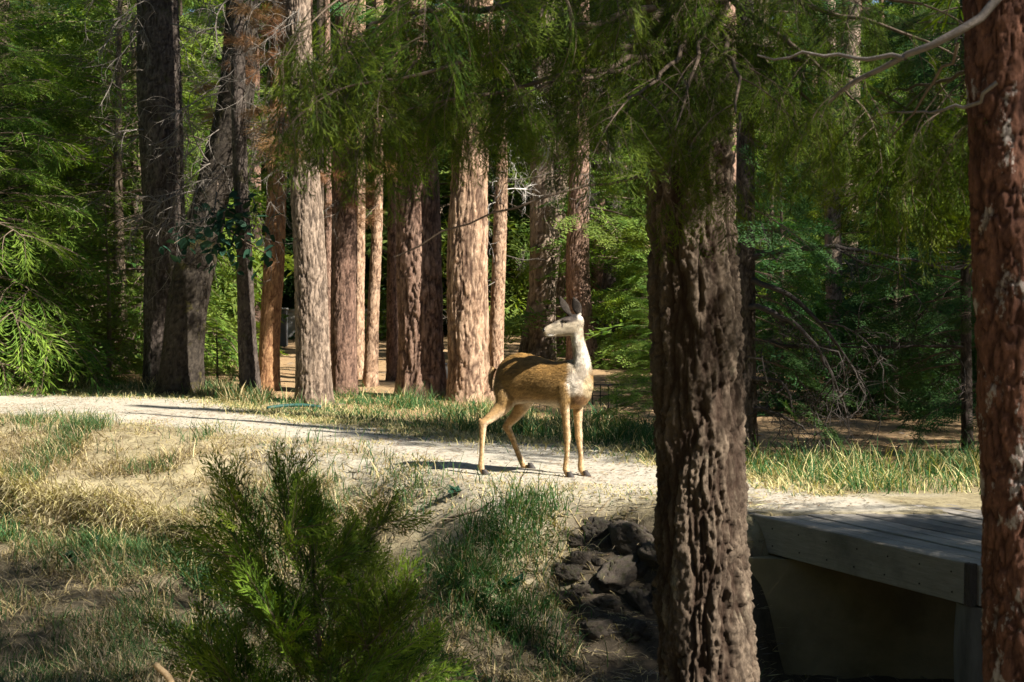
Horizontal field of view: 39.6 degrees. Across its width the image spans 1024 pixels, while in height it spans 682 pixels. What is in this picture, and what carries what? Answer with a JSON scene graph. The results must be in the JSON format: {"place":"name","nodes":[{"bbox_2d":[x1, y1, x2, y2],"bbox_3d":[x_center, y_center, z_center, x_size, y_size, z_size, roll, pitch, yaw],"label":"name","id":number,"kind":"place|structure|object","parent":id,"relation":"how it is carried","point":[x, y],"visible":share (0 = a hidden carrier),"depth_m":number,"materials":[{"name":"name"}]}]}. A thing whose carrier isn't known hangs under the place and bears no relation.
{"place":"outdoors","nodes":[
{"label":"outdoors","id":0,"kind":"place"},
{"bbox_2d":[0,563,566,681],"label":"green grass","id":1,"kind":"structure","parent":0,"point":[79,650],"depth_m":9.93,"materials":[{"name":"plant"}]},
{"bbox_2d":[0,384,865,496],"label":"dry grass","id":2,"kind":"structure","parent":0,"point":[470,436],"depth_m":14.90,"materials":[{"name":"plant"}]},
{"bbox_2d":[0,390,923,552],"bbox_3d":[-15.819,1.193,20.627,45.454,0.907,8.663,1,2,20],"label":"path","id":3,"kind":"structure","parent":0,"point":[856,504],"depth_m":13.15,"materials":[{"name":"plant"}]},
{"bbox_2d":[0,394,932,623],"bbox_3d":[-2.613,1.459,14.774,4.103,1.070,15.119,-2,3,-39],"label":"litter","id":4,"kind":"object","parent":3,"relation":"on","point":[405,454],"visible":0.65,"depth_m":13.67,"materials":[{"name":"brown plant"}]},
{"bbox_2d":[478,296,593,477],"bbox_3d":[0.223,0.373,11.734,0.978,1.497,0.546,1,2,22],"label":"deer","id":5,"kind":"object","parent":3,"relation":"on","point":[523,382],"visible":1,"depth_m":11.60},
{"bbox_2d":[0,305,981,681],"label":"ground","id":6,"kind":"structure","parent":0,"point":[762,617],"depth_m":11.19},
{"bbox_2d":[9,0,106,251],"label":"fir tree","id":7,"kind":"object","parent":6,"relation":"on","point":[32,6],"visible":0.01,"depth_m":46.00,"materials":[{"name":"green plant"}]},
{"bbox_2d":[9,0,106,70],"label":"pine tree","id":8,"kind":"object","parent":6,"relation":"on","point":[35,5],"visible":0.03,"depth_m":46.76,"materials":[{"name":"green plant"}]},
{"bbox_2d":[0,0,130,396],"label":"cedar tree","id":9,"kind":"object","parent":6,"relation":"on","point":[35,325],"visible":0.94,"depth_m":21.49,"materials":[{"name":"green plant"}]},
{"bbox_2d":[0,0,130,353],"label":"fir tree","id":10,"kind":"object","parent":6,"relation":"on","point":[34,25],"visible":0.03,"depth_m":30.70,"materials":[{"name":"green plant"}]},
{"bbox_2d":[45,196,143,384],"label":"fir tree","id":11,"kind":"object","parent":6,"relation":"on","point":[109,308],"visible":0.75,"depth_m":23.05,"materials":[{"name":"green plant"}]},
{"bbox_2d":[0,0,207,373],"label":"cedar tree","id":12,"kind":"object","parent":6,"relation":"on","point":[39,18],"visible":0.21,"depth_m":26.04,"materials":[{"name":"green plant"}]},
{"bbox_2d":[0,10,237,363],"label":"fir tree","id":13,"kind":"object","parent":6,"relation":"on","point":[125,84],"visible":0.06,"depth_m":28.49,"materials":[{"name":"green plant"}]},
{"bbox_2d":[0,0,262,381],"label":"cedar tree","id":14,"kind":"object","parent":6,"relation":"on","point":[119,197],"visible":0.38,"depth_m":24.47,"materials":[{"name":"green plant"}]},
{"bbox_2d":[0,367,283,406],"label":"tall grass","id":15,"kind":"structure","parent":6,"relation":"on","point":[210,389],"depth_m":20.53,"materials":[{"name":"plant"}]},
{"bbox_2d":[0,477,291,609],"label":"green grass","id":16,"kind":"structure","parent":6,"relation":"on","point":[9,533],"depth_m":12.03,"materials":[{"name":"plant"}]},
{"bbox_2d":[0,0,293,372],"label":"fir tree","id":17,"kind":"object","parent":6,"relation":"on","point":[260,199],"visible":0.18,"depth_m":27.14,"materials":[{"name":"green plant"}]},
{"bbox_2d":[0,457,293,594],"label":"dry grass","id":18,"kind":"structure","parent":6,"relation":"on","point":[86,497],"depth_m":12.61,"materials":[{"name":"plant"}]},
{"bbox_2d":[60,0,262,339],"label":"fir tree","id":19,"kind":"object","parent":6,"relation":"on","point":[197,117],"visible":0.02,"depth_m":39.90,"materials":[{"name":"green plant"}]},
{"bbox_2d":[55,0,270,390],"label":"pine tree","id":20,"kind":"object","parent":6,"relation":"on","point":[157,32],"visible":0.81,"depth_m":21.45,"materials":[{"name":"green plant"}]},
{"bbox_2d":[153,662,174,681],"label":"stick","id":21,"kind":"object","parent":6,"relation":"on","point":[163,672],"visible":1,"depth_m":5.45,"materials":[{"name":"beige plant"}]},
{"bbox_2d":[130,5,234,317],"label":"fir tree","id":22,"kind":"object","parent":6,"relation":"on","point":[183,9],"visible":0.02,"depth_m":44.78,"materials":[{"name":"green plant"}]},
{"bbox_2d":[89,0,291,357],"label":"fir tree","id":23,"kind":"object","parent":6,"relation":"on","point":[229,315],"visible":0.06,"depth_m":32.40,"materials":[{"name":"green plant"}]},
{"bbox_2d":[204,320,238,384],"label":"fir tree","id":24,"kind":"object","parent":6,"relation":"on","point":[217,369],"visible":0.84,"depth_m":21.91,"materials":[{"name":"green plant"}]},
{"bbox_2d":[119,0,326,395],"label":"pine tree","id":25,"kind":"object","parent":6,"relation":"on","point":[182,354],"visible":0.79,"depth_m":20.30,"materials":[{"name":"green plant"}]},
{"bbox_2d":[165,0,327,392],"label":"pine tree","id":26,"kind":"object","parent":6,"relation":"on","point":[249,370],"visible":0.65,"depth_m":19.45,"materials":[{"name":"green plant"}]},
{"bbox_2d":[193,0,325,390],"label":"pine tree","id":27,"kind":"object","parent":6,"relation":"on","point":[270,326],"visible":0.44,"depth_m":20.66,"materials":[{"name":"orange plant"}]},
{"bbox_2d":[189,0,334,235],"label":"pine tree","id":28,"kind":"object","parent":6,"relation":"on","point":[315,10],"visible":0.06,"depth_m":47.47,"materials":[{"name":"brown plant"}]},
{"bbox_2d":[182,0,368,307],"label":"fir tree","id":29,"kind":"object","parent":6,"relation":"on","point":[263,169],"visible":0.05,"depth_m":48.45,"materials":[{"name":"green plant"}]},
{"bbox_2d":[280,308,287,346],"bbox_3d":[-5.787,-0.344,36.013,0.229,0.978,0.410,0,2,0],"label":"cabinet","id":30,"kind":"object","parent":6,"relation":"on","point":[284,335],"visible":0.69,"depth_m":35.85,"materials":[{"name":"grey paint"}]},
{"bbox_2d":[207,0,371,404],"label":"pine tree","id":31,"kind":"object","parent":6,"relation":"on","point":[312,359],"visible":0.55,"depth_m":18.51,"materials":[{"name":"brown plant"}]},
{"bbox_2d":[247,0,333,339],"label":"pine tree","id":32,"kind":"object","parent":6,"relation":"on","point":[257,170],"visible":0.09,"depth_m":40.74,"materials":[{"name":"brown plant"}]},
{"bbox_2d":[266,403,321,409],"bbox_3d":[-2.722,0.815,17.761,0.690,0.065,0.123,-1,2,-14],"label":"hose","id":33,"kind":"object","parent":6,"relation":"on","point":[296,404],"visible":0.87,"depth_m":17.79,"materials":[{"name":"green plastic"}]},
{"bbox_2d":[231,309,385,337],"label":"wall","id":34,"kind":"structure","parent":6,"relation":"on","point":[291,323],"depth_m":41.81,"materials":[{"name":"concrete"}]},
{"bbox_2d":[136,436,483,681],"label":"cedar sapling","id":35,"kind":"object","parent":6,"relation":"on","point":[290,634],"visible":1,"depth_m":6.22,"materials":[{"name":"green plant"}]},
{"bbox_2d":[323,0,331,339],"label":"pine tree","id":36,"kind":"object","parent":6,"relation":"on","point":[328,194],"visible":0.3,"depth_m":24.89,"materials":[{"name":"brown plant"}]},
{"bbox_2d":[1,409,656,561],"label":"dry grass","id":37,"kind":"structure","parent":6,"relation":"on","point":[412,454],"depth_m":12.37,"materials":[{"name":"plant"}]},
{"bbox_2d":[275,0,427,396],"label":"pine tree","id":38,"kind":"object","parent":6,"relation":"on","point":[343,325],"visible":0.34,"depth_m":20.03,"materials":[{"name":"brown plant"}]},
{"bbox_2d":[260,0,447,338],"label":"fir tree","id":39,"kind":"object","parent":6,"relation":"on","point":[289,304],"visible":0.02,"depth_m":43.31,"materials":[{"name":"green plant"}]},
{"bbox_2d":[323,0,395,386],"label":"pine tree","id":40,"kind":"object","parent":6,"relation":"on","point":[371,356],"visible":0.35,"depth_m":21.71,"materials":[{"name":"brown plant"}]},
{"bbox_2d":[321,0,398,380],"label":"pine tree","id":41,"kind":"object","parent":6,"relation":"on","point":[392,350],"visible":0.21,"depth_m":22.91,"materials":[{"name":"brown plant"}]},
{"bbox_2d":[356,0,365,377],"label":"pine tree","id":42,"kind":"object","parent":6,"relation":"on","point":[360,295],"visible":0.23,"depth_m":23.90,"materials":[{"name":"brown plant"}]},
{"bbox_2d":[316,0,439,231],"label":"pine tree","id":43,"kind":"object","parent":6,"relation":"on","point":[319,23],"visible":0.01,"depth_m":38.14,"materials":[{"name":"brown plant"}]},
{"bbox_2d":[0,403,768,681],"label":"green grass","id":44,"kind":"structure","parent":6,"relation":"on","point":[75,421],"depth_m":11.79,"materials":[{"name":"plant"}]},
{"bbox_2d":[351,0,464,399],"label":"pine tree","id":45,"kind":"object","parent":6,"relation":"on","point":[421,354],"visible":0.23,"depth_m":19.72,"materials":[{"name":"brown plant"}]},
{"bbox_2d":[0,407,859,681],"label":"dry grass","id":46,"kind":"structure","parent":6,"relation":"on","point":[85,442],"depth_m":11.68,"materials":[{"name":"plant"}]},
{"bbox_2d":[393,0,547,401],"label":"pine tree","id":47,"kind":"object","parent":6,"relation":"on","point":[468,363],"visible":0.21,"depth_m":19.35,"materials":[{"name":"brown plant"}]},
{"bbox_2d":[364,0,599,339],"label":"fir tree","id":48,"kind":"object","parent":6,"relation":"on","point":[517,229],"visible":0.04,"depth_m":40.82,"materials":[{"name":"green plant"}]},
{"bbox_2d":[382,0,592,325],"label":"fir tree","id":49,"kind":"object","parent":6,"relation":"on","point":[441,203],"visible":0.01,"depth_m":47.90,"materials":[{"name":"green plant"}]},
{"bbox_2d":[478,573,523,591],"bbox_3d":[-0.043,1.684,9.880,0.246,0.122,0.318,2,3,43],"label":"herb","id":50,"kind":"object","parent":6,"relation":"on","point":[517,579],"visible":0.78,"depth_m":9.88,"materials":[{"name":"green plant"}]},
{"bbox_2d":[443,15,559,377],"bbox_3d":[-0.067,-2.442,24.433,2.280,6.292,1.922,-2,3,-35],"label":"pine tree","id":51,"kind":"object","parent":6,"relation":"on","point":[497,308],"visible":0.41,"depth_m":24.38,"materials":[{"name":"brown plant"}]},
{"bbox_2d":[387,468,625,658],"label":"green grass","id":52,"kind":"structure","parent":6,"relation":"on","point":[485,604],"depth_m":9.97,"materials":[{"name":"plant"}]},
{"bbox_2d":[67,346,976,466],"bbox_3d":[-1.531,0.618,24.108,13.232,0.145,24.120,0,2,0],"label":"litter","id":53,"kind":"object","parent":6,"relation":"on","point":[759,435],"visible":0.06,"depth_m":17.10,"materials":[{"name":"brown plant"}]},
{"bbox_2d":[266,375,786,475],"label":"tall grass","id":54,"kind":"structure","parent":6,"relation":"on","point":[605,433],"depth_m":16.13,"materials":[{"name":"plant"}]},
{"bbox_2d":[511,0,570,352],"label":"pine tree","id":55,"kind":"object","parent":6,"relation":"on","point":[524,344],"visible":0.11,"depth_m":29.73,"materials":[{"name":"brown plant"}]},
{"bbox_2d":[528,2,557,360],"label":"pine tree","id":56,"kind":"object","parent":6,"relation":"on","point":[542,233],"visible":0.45,"depth_m":29.22,"materials":[{"name":"brown plant"}]},
{"bbox_2d":[442,0,645,333],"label":"fir tree","id":57,"kind":"object","parent":6,"relation":"on","point":[517,217],"visible":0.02,"depth_m":43.76,"materials":[{"name":"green plant"}]},
{"bbox_2d":[556,214,565,351],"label":"pine tree","id":58,"kind":"object","parent":6,"relation":"on","point":[560,287],"visible":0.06,"depth_m":33.24,"materials":[{"name":"brown plant"}]},
{"bbox_2d":[553,589,576,606],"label":"boulder","id":59,"kind":"object","parent":6,"relation":"on","point":[571,597],"visible":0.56,"depth_m":9.84,"materials":[{"name":"stone"}]},
{"bbox_2d":[554,562,581,581],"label":"boulder","id":60,"kind":"object","parent":6,"relation":"on","point":[571,572],"visible":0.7,"depth_m":10.00,"materials":[{"name":"stone"}]},
{"bbox_2d":[566,534,583,547],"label":"boulder","id":61,"kind":"object","parent":6,"relation":"on","point":[577,540],"visible":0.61,"depth_m":10.24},
{"bbox_2d":[567,550,597,569],"bbox_3d":[0.532,1.604,10.141,0.298,0.247,0.219,1,2,14],"label":"boulder","id":62,"kind":"object","parent":6,"relation":"on","point":[582,558],"visible":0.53,"depth_m":10.05,"materials":[{"name":"stone"}]},
{"bbox_2d":[570,584,595,597],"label":"boulder","id":63,"kind":"object","parent":6,"relation":"on","point":[581,590],"visible":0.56,"depth_m":9.89,"materials":[{"name":"stone"}]},
{"bbox_2d":[537,1,650,367],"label":"pine tree","id":64,"kind":"object","parent":6,"relation":"on","point":[578,285],"visible":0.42,"depth_m":27.25,"materials":[{"name":"brown plant"}]},
{"bbox_2d":[578,617,614,640],"bbox_3d":[0.573,1.983,9.660,0.230,0.219,0.322,-1,2,-26],"label":"boulder","id":65,"kind":"object","parent":6,"relation":"on","point":[596,629],"visible":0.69,"depth_m":9.56,"materials":[{"name":"stone"}]},
{"bbox_2d":[581,516,612,542],"bbox_3d":[0.662,1.424,10.388,0.300,0.283,0.298,0,2,8],"label":"boulder","id":66,"kind":"object","parent":6,"relation":"on","point":[598,527],"visible":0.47,"depth_m":10.29,"materials":[{"name":"stone"}]},
{"bbox_2d":[591,2,607,329],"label":"pine tree","id":67,"kind":"object","parent":6,"relation":"on","point":[597,276],"visible":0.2,"depth_m":42.30,"materials":[{"name":"brown plant"}]},
{"bbox_2d":[566,0,640,346],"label":"pine tree","id":68,"kind":"object","parent":6,"relation":"on","point":[608,280],"visible":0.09,"depth_m":36.75,"materials":[{"name":"brown plant"}]},
{"bbox_2d":[243,0,969,681],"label":"cedar tree","id":69,"kind":"object","parent":6,"relation":"on","point":[683,96],"visible":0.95,"depth_m":5.50,"materials":[{"name":"green plant"}]},
{"bbox_2d":[590,595,623,611],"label":"boulder","id":70,"kind":"object","parent":6,"relation":"on","point":[609,603],"visible":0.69,"depth_m":9.79,"materials":[{"name":"stone"}]},
{"bbox_2d":[593,553,638,592],"bbox_3d":[0.725,1.655,10.090,0.416,0.302,0.506,4,22,32],"label":"boulder","id":71,"kind":"object","parent":6,"relation":"on","point":[618,572],"visible":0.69,"depth_m":9.91,"materials":[{"name":"stone"}]},
{"bbox_2d":[589,264,655,430],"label":"fir tree","id":72,"kind":"object","parent":6,"relation":"on","point":[636,369],"visible":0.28,"depth_m":15.57,"materials":[{"name":"green plant"}]},
{"bbox_2d":[607,519,652,555],"bbox_3d":[0.859,1.444,10.225,0.402,0.328,0.406,11,7,44],"label":"boulder","id":73,"kind":"object","parent":6,"relation":"on","point":[626,537],"visible":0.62,"depth_m":10.06,"materials":[{"name":"stone"}]},
{"bbox_2d":[620,619,646,643],"bbox_3d":[0.816,1.960,9.627,0.217,0.162,0.271,-23,13,33],"label":"boulder","id":74,"kind":"object","parent":6,"relation":"on","point":[636,627],"visible":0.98,"depth_m":9.54,"materials":[{"name":"stone"}]},
{"bbox_2d":[622,586,655,616],"bbox_3d":[0.940,1.842,9.916,0.392,0.270,0.354,0,2,7],"label":"boulder","id":75,"kind":"object","parent":6,"relation":"on","point":[638,598],"visible":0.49,"depth_m":9.80,"materials":[{"name":"stone"}]},
{"bbox_2d":[631,0,650,338],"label":"pine tree","id":76,"kind":"object","parent":6,"relation":"on","point":[644,194],"visible":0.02,"depth_m":39.18,"materials":[{"name":"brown plant"}]},
{"bbox_2d":[504,0,789,369],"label":"fir tree","id":77,"kind":"object","parent":6,"relation":"on","point":[508,323],"visible":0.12,"depth_m":28.77,"materials":[{"name":"green plant"}]},
{"bbox_2d":[636,537,658,570],"bbox_3d":[1.042,1.503,10.037,0.335,0.253,0.450,0,2,-12],"label":"boulder","id":78,"kind":"object","parent":6,"relation":"on","point":[646,552],"visible":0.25,"depth_m":9.93,"materials":[{"name":"stone"}]},
{"bbox_2d":[592,171,762,369],"bbox_3d":[3.224,-1.545,26.906,3.573,5.837,3.513,0,2,0],"label":"fir tree","id":79,"kind":"object","parent":6,"relation":"on","point":[617,294],"visible":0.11,"depth_m":26.71,"materials":[{"name":"green plant"}]},
{"bbox_2d":[559,490,801,681],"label":"litter","id":80,"kind":"object","parent":6,"relation":"on","point":[758,508],"visible":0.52,"depth_m":9.81,"materials":[{"name":"brown plant"}]},
{"bbox_2d":[605,249,758,398],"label":"fir tree","id":81,"kind":"object","parent":6,"relation":"on","point":[624,379],"visible":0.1,"depth_m":19.27,"materials":[{"name":"green plant"}]},
{"bbox_2d":[593,11,803,353],"bbox_3d":[4.652,-4.050,32.668,5.748,10.938,5.324,0,2,0],"label":"fir tree","id":82,"kind":"object","parent":6,"relation":"on","point":[620,277],"visible":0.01,"depth_m":32.24,"materials":[{"name":"green plant"}]},
{"bbox_2d":[727,2,736,249],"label":"pine tree","id":83,"kind":"object","parent":6,"relation":"on","point":[732,7],"visible":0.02,"depth_m":29.08,"materials":[{"name":"brown plant"}]},
{"bbox_2d":[568,510,953,681],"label":"litter","id":84,"kind":"object","parent":6,"relation":"on","point":[787,674],"visible":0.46,"depth_m":9.24,"materials":[{"name":"brown plant"}]},
{"bbox_2d":[754,60,824,338],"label":"fir tree","id":85,"kind":"object","parent":6,"relation":"on","point":[786,184],"visible":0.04,"depth_m":35.20,"materials":[{"name":"green plant"}]},
{"bbox_2d":[734,116,863,383],"bbox_3d":[4.231,-1.199,23.035,3.042,5.188,3.157,1,2,17],"label":"fir tree","id":86,"kind":"object","parent":6,"relation":"on","point":[792,290],"visible":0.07,"depth_m":22.64,"materials":[{"name":"green plant"}]},
{"bbox_2d":[735,0,879,300],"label":"pine tree","id":87,"kind":"object","parent":6,"relation":"on","point":[840,8],"visible":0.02,"depth_m":38.32,"materials":[{"name":"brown plant"}]},
{"bbox_2d":[755,142,863,417],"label":"fir tree","id":88,"kind":"object","parent":6,"relation":"on","point":[818,314],"visible":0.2,"depth_m":17.21,"materials":[{"name":"green plant"}]},
{"bbox_2d":[757,0,896,390],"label":"pine tree","id":89,"kind":"object","parent":6,"relation":"on","point":[830,291],"visible":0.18,"depth_m":20.87,"materials":[{"name":"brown plant"}]},
{"bbox_2d":[776,0,881,284],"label":"fir tree","id":90,"kind":"object","parent":6,"relation":"on","point":[821,79],"visible":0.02,"depth_m":47.99,"materials":[{"name":"green plant"}]},
{"bbox_2d":[755,71,917,370],"bbox_3d":[5.987,-1.748,25.971,3.946,6.486,3.802,-1,2,-21],"label":"fir tree","id":91,"kind":"object","parent":6,"relation":"on","point":[853,236],"visible":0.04,"depth_m":25.62,"materials":[{"name":"green plant"}]},
{"bbox_2d":[839,0,860,339],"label":"pine tree","id":92,"kind":"object","parent":6,"relation":"on","point":[849,80],"visible":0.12,"depth_m":32.05,"materials":[{"name":"brown plant"}]},
{"bbox_2d":[748,555,955,678],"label":"abutment wall","id":93,"kind":"structure","parent":6,"relation":"on","point":[830,622],"depth_m":9.33,"materials":[{"name":"concrete"}]},
{"bbox_2d":[733,0,972,460],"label":"pine tree","id":94,"kind":"object","parent":6,"relation":"on","point":[749,280],"visible":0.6,"depth_m":12.81,"materials":[{"name":"green plant"}]},
{"bbox_2d":[813,0,908,287],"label":"fir tree","id":95,"kind":"object","parent":6,"relation":"on","point":[874,5],"visible":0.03,"depth_m":41.02,"materials":[{"name":"green plant"}]},
{"bbox_2d":[745,428,980,494],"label":"tall grass","id":96,"kind":"structure","parent":6,"relation":"on","point":[937,461],"depth_m":11.58,"materials":[{"name":"plant"}]},
{"bbox_2d":[747,504,982,681],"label":"footbridge","id":97,"kind":"object","parent":6,"relation":"on","point":[937,555],"visible":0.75,"depth_m":8.69,"materials":[{"name":"grey wood"}]},
{"bbox_2d":[795,1,959,318],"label":"fir tree","id":98,"kind":"object","parent":6,"relation":"on","point":[894,98],"visible":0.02,"depth_m":36.72,"materials":[{"name":"green plant"}]},
{"bbox_2d":[753,0,1023,681],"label":"pine tree","id":99,"kind":"object","parent":6,"relation":"on","point":[987,205],"visible":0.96,"depth_m":4.45,"materials":[{"name":"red plant"}]},
{"bbox_2d":[806,0,975,365],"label":"fir tree","id":100,"kind":"object","parent":6,"relation":"on","point":[848,230],"visible":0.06,"depth_m":27.95,"materials":[{"name":"green plant"}]},
{"bbox_2d":[813,182,974,420],"bbox_3d":[4.570,-0.296,16.966,1.905,3.380,1.660,0,2,0],"label":"fir tree","id":101,"kind":"object","parent":6,"relation":"on","point":[894,408],"visible":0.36,"depth_m":16.84,"materials":[{"name":"green plant"}]},
{"bbox_2d":[817,0,971,333],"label":"fir tree","id":102,"kind":"object","parent":6,"relation":"on","point":[895,10],"visible":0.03,"depth_m":33.16,"materials":[{"name":"green plant"}]},
{"bbox_2d":[818,0,977,449],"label":"pine tree","id":103,"kind":"object","parent":6,"relation":"on","point":[965,362],"visible":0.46,"depth_m":13.44,"materials":[{"name":"green plant"}]},
{"bbox_2d":[829,5,976,387],"bbox_3d":[6.520,-1.633,20.875,3.770,6.571,3.220,0,2,0],"label":"fir tree","id":104,"kind":"object","parent":6,"relation":"on","point":[859,267],"visible":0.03,"depth_m":21.00,"materials":[{"name":"green plant"}]},
{"bbox_2d":[837,69,976,413],"bbox_3d":[5.478,-0.989,18.496,2.749,5.163,2.865,0,2,0],"label":"fir tree","id":105,"kind":"object","parent":6,"relation":"on","point":[852,307],"visible":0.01,"depth_m":18.36,"materials":[{"name":"green plant"}]},
{"bbox_2d":[867,0,977,432],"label":"pine tree","id":106,"kind":"object","parent":6,"relation":"on","point":[907,402],"visible":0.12,"depth_m":15.27,"materials":[{"name":"green plant"}]},
{"bbox_2d":[592,384,623,413],"bbox_3d":[1.180,0.729,17.389,0.510,0.409,0.029,0,2,-12],"label":"railing","id":107,"kind":"object","parent":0,"point":[600,385],"visible":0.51,"depth_m":17.36,"materials":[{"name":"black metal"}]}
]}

